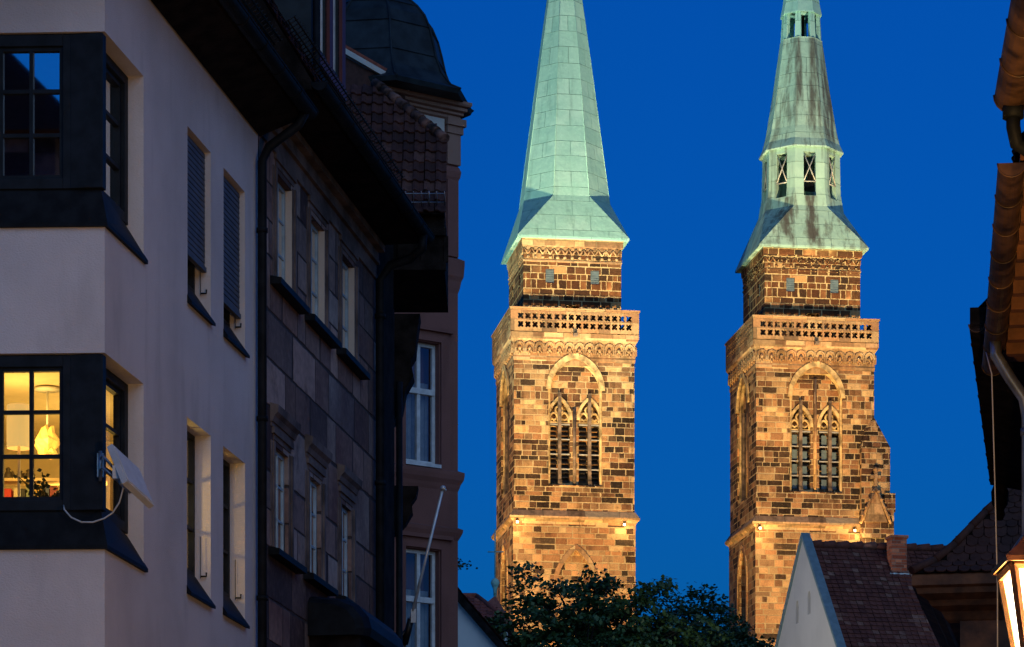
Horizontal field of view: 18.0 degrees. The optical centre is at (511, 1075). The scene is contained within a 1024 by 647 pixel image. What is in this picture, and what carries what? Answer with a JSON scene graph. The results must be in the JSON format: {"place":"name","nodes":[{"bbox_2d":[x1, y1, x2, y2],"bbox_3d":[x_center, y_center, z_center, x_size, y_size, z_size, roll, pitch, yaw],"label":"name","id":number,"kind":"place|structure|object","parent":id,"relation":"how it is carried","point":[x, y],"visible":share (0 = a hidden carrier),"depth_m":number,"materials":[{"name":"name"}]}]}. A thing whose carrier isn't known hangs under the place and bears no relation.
{"place":"outdoors","nodes":[
{"label":"outdoors","id":0,"kind":"place"},
{"bbox_2d":[4,467,14,477],"bbox_3d":[-5.168,-6.195,33.150,0.123,0.130,0.095,0,0,0],"label":"figurine","id":1,"kind":"object","parent":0,"point":[9,473],"visible":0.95,"depth_m":33.12,"materials":[{"name":"brown"}]},
{"bbox_2d":[346,0,473,646],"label":"bell roofed bay house","id":2,"kind":"structure","parent":0,"point":[394,45],"depth_m":58.69,"materials":[{"name":"orange paint"}]},
{"bbox_2d":[403,325,453,469],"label":"window","id":3,"kind":"structure","parent":2,"relation":"in","point":[415,417],"depth_m":58.72,"materials":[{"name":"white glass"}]},
{"bbox_2d":[403,531,453,646],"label":"window","id":4,"kind":"structure","parent":2,"relation":"in","point":[419,633],"depth_m":58.72,"materials":[{"name":"white glass"}]},
{"bbox_2d":[458,558,477,569],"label":"window box plant","id":5,"kind":"object","parent":2,"relation":"in","point":[460,565],"depth_m":60.99,"materials":[{"name":"green plant"}]},
{"bbox_2d":[463,593,503,634],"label":"red roofed house","id":6,"kind":"structure","parent":0,"point":[483,607],"depth_m":102.60,"materials":[{"name":"tile"}]},
{"bbox_2d":[488,529,513,642],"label":"turret house","id":7,"kind":"structure","parent":0,"point":[493,601],"depth_m":151.41,"materials":[{"name":"paint"}]},
{"bbox_2d":[491,0,639,646],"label":"church tower","id":8,"kind":"structure","parent":0,"point":[564,351],"depth_m":206.04,"materials":[{"name":"stone"}]},
{"bbox_2d":[504,406,508,494],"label":"window","id":9,"kind":"structure","parent":8,"relation":"in","point":[506,407],"depth_m":209.70,"materials":[{"name":"stone"}]},
{"bbox_2d":[550,392,572,484],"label":"window","id":10,"kind":"structure","parent":8,"relation":"in","point":[561,454],"depth_m":205.94,"materials":[{"name":"stone"}]},
{"bbox_2d":[576,393,598,485],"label":"window","id":11,"kind":"structure","parent":8,"relation":"in","point":[591,455],"depth_m":206.24,"materials":[{"name":"stone"}]},
{"bbox_2d":[413,0,1023,636],"label":"sky","id":12,"kind":"structure","parent":0,"point":[684,88],"materials":[{"name":"blue"}]},
{"bbox_2d":[725,0,894,646],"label":"church tower","id":13,"kind":"structure","parent":0,"point":[809,449],"depth_m":208.35,"materials":[{"name":"stone"}]},
{"bbox_2d":[741,413,745,501],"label":"window","id":14,"kind":"structure","parent":13,"relation":"in","point":[743,498],"depth_m":212.01,"materials":[{"name":"stone"}]},
{"bbox_2d":[747,407,748,496],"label":"window","id":15,"kind":"structure","parent":13,"relation":"in","point":[748,407],"depth_m":210.21,"materials":[{"name":"stone"}]},
{"bbox_2d":[792,400,812,491],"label":"window","id":16,"kind":"structure","parent":13,"relation":"in","point":[802,460],"depth_m":208.22,"materials":[{"name":"stone"}]},
{"bbox_2d":[817,401,838,491],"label":"window","id":17,"kind":"structure","parent":13,"relation":"in","point":[832,462],"depth_m":208.52,"materials":[{"name":"stone"}]},
{"bbox_2d":[968,299,1023,520],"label":"dark eaved house","id":18,"kind":"structure","parent":0,"point":[1008,439],"depth_m":32.69,"materials":[{"name":"paint"}]},
{"bbox_2d":[993,0,1023,155],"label":"ochre eaved house","id":19,"kind":"structure","parent":0,"point":[1008,97],"depth_m":21.82,"materials":[{"name":"paint"}]},
{"label":"ground","id":20,"kind":"structure","parent":0,"visible":0},
{"bbox_2d":[0,0,318,646],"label":"plastered corner house","id":21,"kind":"structure","parent":20,"relation":"on","point":[133,247],"depth_m":31.37,"materials":[{"name":"white paint"}]},
{"bbox_2d":[6,403,28,496],"bbox_3d":[-4.825,-5.360,31.550,0.320,2.400,0.320,0,0,0],"label":"paper lamp","id":22,"kind":"object","parent":21,"relation":"in","point":[17,432],"visible":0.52,"depth_m":31.45,"materials":[{"name":"beige paper"}]},
{"bbox_2d":[13,468,58,496],"bbox_3d":[-4.440,-5.449,30.730,0.642,0.638,0.334,0,0,0],"label":"potted plant","id":23,"kind":"object","parent":21,"relation":"in","point":[42,486],"visible":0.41,"depth_m":30.67,"materials":[{"name":"plant"}]},
{"bbox_2d":[34,386,58,459],"bbox_3d":[-4.699,-6.603,32.596,0.262,0.725,0.267,0,0,0],"label":"pendant lamp","id":24,"kind":"object","parent":21,"relation":"hanging from","point":[47,440],"visible":0.87,"depth_m":32.53,"materials":[{"name":"yellow plastic"}]},
{"bbox_2d":[4,468,112,511],"bbox_3d":[-4.800,-5.215,33.180,1.360,2.030,0.260,0,0,0],"label":"bookshelf","id":25,"kind":"object","parent":21,"relation":"in","point":[50,481],"visible":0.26,"depth_m":33.08,"materials":[{"name":"brown wood"}]},
{"bbox_2d":[4,489,13,496],"bbox_3d":[-5.176,-5.912,33.165,0.073,0.225,0.190,0,0,0],"label":"book","id":26,"kind":"object","parent":25,"relation":"on","point":[8,492],"visible":0.32,"depth_m":33.07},
{"bbox_2d":[14,488,20,496],"bbox_3d":[-5.081,-5.916,33.165,0.062,0.233,0.190,0,0,0],"label":"book","id":27,"kind":"object","parent":25,"relation":"on","point":[15,492],"visible":0.25,"depth_m":33.07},
{"bbox_2d":[16,470,25,477],"bbox_3d":[-5.049,-6.180,33.150,0.123,0.100,0.095,0,0,0],"label":"figurine","id":28,"kind":"object","parent":25,"relation":"on","point":[22,475],"visible":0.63,"depth_m":33.12,"materials":[{"name":"brown"}]},
{"bbox_2d":[21,489,25,496],"bbox_3d":[-5.017,-5.912,33.165,0.045,0.225,0.190,0,0,0],"label":"book","id":29,"kind":"object","parent":25,"relation":"on","point":[23,493],"visible":0.29,"depth_m":33.07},
{"bbox_2d":[50,486,57,495],"bbox_3d":[-4.704,-5.925,33.165,0.072,0.251,0.190,0,0,0],"label":"book","id":30,"kind":"object","parent":25,"relation":"on","point":[52,491],"visible":0.18,"depth_m":33.07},
{"bbox_2d":[63,444,153,522],"bbox_3d":[-3.745,-5.472,29.991,0.835,0.723,0.583,0,0,30],"label":"flat antenna","id":31,"kind":"object","parent":21,"relation":"attached to","point":[126,474],"visible":1,"depth_m":29.79,"materials":[{"name":"white plastic"}]},
{"bbox_2d":[187,135,215,325],"bbox_3d":[-3.338,-8.812,33.507,0.280,1.825,1.010,0,0,9],"label":"window","id":32,"kind":"structure","parent":21,"relation":"in","point":[195,157],"depth_m":33.62,"materials":[{"name":"black paint"}]},
{"bbox_2d":[187,431,215,608],"bbox_3d":[-3.339,-5.830,33.497,0.280,1.820,1.030,0,0,9],"label":"window","id":33,"kind":"structure","parent":21,"relation":"in","point":[194,588],"depth_m":33.92,"materials":[{"name":"black paint"}]},
{"bbox_2d":[223,177,249,357],"bbox_3d":[-3.103,-8.812,35.024,0.280,1.825,1.020,0,0,9],"label":"window","id":34,"kind":"structure","parent":21,"relation":"in","point":[231,196],"depth_m":35.14,"materials":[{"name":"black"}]},
{"bbox_2d":[223,459,249,628],"bbox_3d":[-3.105,-5.830,35.014,0.280,1.820,1.040,0,0,9],"label":"window","id":35,"kind":"structure","parent":21,"relation":"in","point":[230,610],"depth_m":35.47,"materials":[{"name":"blue paint"}]},
{"bbox_2d":[240,0,434,646],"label":"sandstone house","id":36,"kind":"structure","parent":20,"relation":"on","point":[342,211],"depth_m":39.17,"materials":[{"name":"brown stone"}]},
{"bbox_2d":[268,402,306,573],"bbox_3d":[-2.657,-6.795,37.324,0.250,1.750,1.460,0,0,9],"label":"window","id":37,"kind":"structure","parent":36,"relation":"in","point":[285,429],"depth_m":37.32,"materials":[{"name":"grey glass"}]},
{"bbox_2d":[270,152,309,314],"bbox_3d":[-2.635,-9.825,37.452,0.250,1.610,1.520,0,0,9],"label":"window","id":38,"kind":"structure","parent":36,"relation":"in","point":[284,277],"depth_m":37.72,"materials":[{"name":"white glass"}]},
{"bbox_2d":[303,434,337,595],"bbox_3d":[-2.380,-6.795,39.107,0.250,1.750,1.410,0,0,9],"label":"window","id":39,"kind":"structure","parent":36,"relation":"in","point":[318,458],"depth_m":39.08,"materials":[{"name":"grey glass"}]},
{"bbox_2d":[304,195,341,348],"bbox_3d":[-2.360,-9.825,39.241,0.250,1.610,1.540,0,0,9],"label":"window","id":40,"kind":"structure","parent":36,"relation":"in","point":[317,241],"depth_m":39.52,"materials":[{"name":"grey glass"}]},
{"bbox_2d":[336,463,364,609],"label":"window","id":41,"kind":"structure","parent":36,"relation":"in","point":[349,484],"depth_m":40.94,"materials":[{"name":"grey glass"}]},
{"bbox_2d":[336,234,369,379],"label":"window","id":42,"kind":"structure","parent":36,"relation":"in","point":[345,274],"depth_m":41.30,"materials":[{"name":"grey glass"}]},
{"bbox_2d":[346,78,449,642],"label":"tiled oriel house","id":43,"kind":"structure","parent":20,"relation":"on","point":[413,140],"depth_m":44.80,"materials":[{"name":"tile"}]},
{"bbox_2d":[403,485,446,646],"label":"flagpole","id":44,"kind":"object","parent":43,"relation":"attached to","point":[411,619],"visible":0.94,"depth_m":44.97,"materials":[{"name":"metal"}]},
{"bbox_2d":[458,587,508,646],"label":"gabled house","id":45,"kind":"structure","parent":20,"relation":"on","point":[476,628],"depth_m":91.94,"materials":[{"name":"paint"}]},
{"bbox_2d":[485,561,734,646],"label":"broadleaf tree","id":46,"kind":"object","parent":20,"relation":"on","point":[592,627],"visible":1,"depth_m":97.58,"materials":[{"name":"green plant"}]},
{"bbox_2d":[655,581,775,646],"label":"broadleaf tree","id":47,"kind":"object","parent":20,"relation":"on","point":[742,630],"visible":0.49,"depth_m":102.77,"materials":[{"name":"green plant"}]},
{"bbox_2d":[775,533,945,646],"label":"white gable house","id":48,"kind":"structure","parent":20,"relation":"on","point":[850,594],"depth_m":92.58,"materials":[{"name":"tile"}]},
{"bbox_2d":[908,488,1021,646],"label":"scale tiled house","id":49,"kind":"structure","parent":20,"relation":"on","point":[954,583],"depth_m":42.11,"materials":[{"name":"tile"}]},
{"bbox_2d":[981,131,1023,603],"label":"pink downpipe house","id":50,"kind":"structure","parent":20,"relation":"on","point":[1003,345],"depth_m":25.93,"materials":[{"name":"paint"}]},
{"bbox_2d":[985,352,997,646],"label":"hanging cable","id":51,"kind":"object","parent":50,"relation":"hanging from","point":[994,486],"visible":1,"depth_m":27.50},
{"bbox_2d":[991,532,1023,646],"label":"street lantern","id":52,"kind":"object","parent":50,"relation":"attached to","point":[1009,567],"visible":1,"depth_m":17.83,"materials":[{"name":"brown metal"}]}
]}

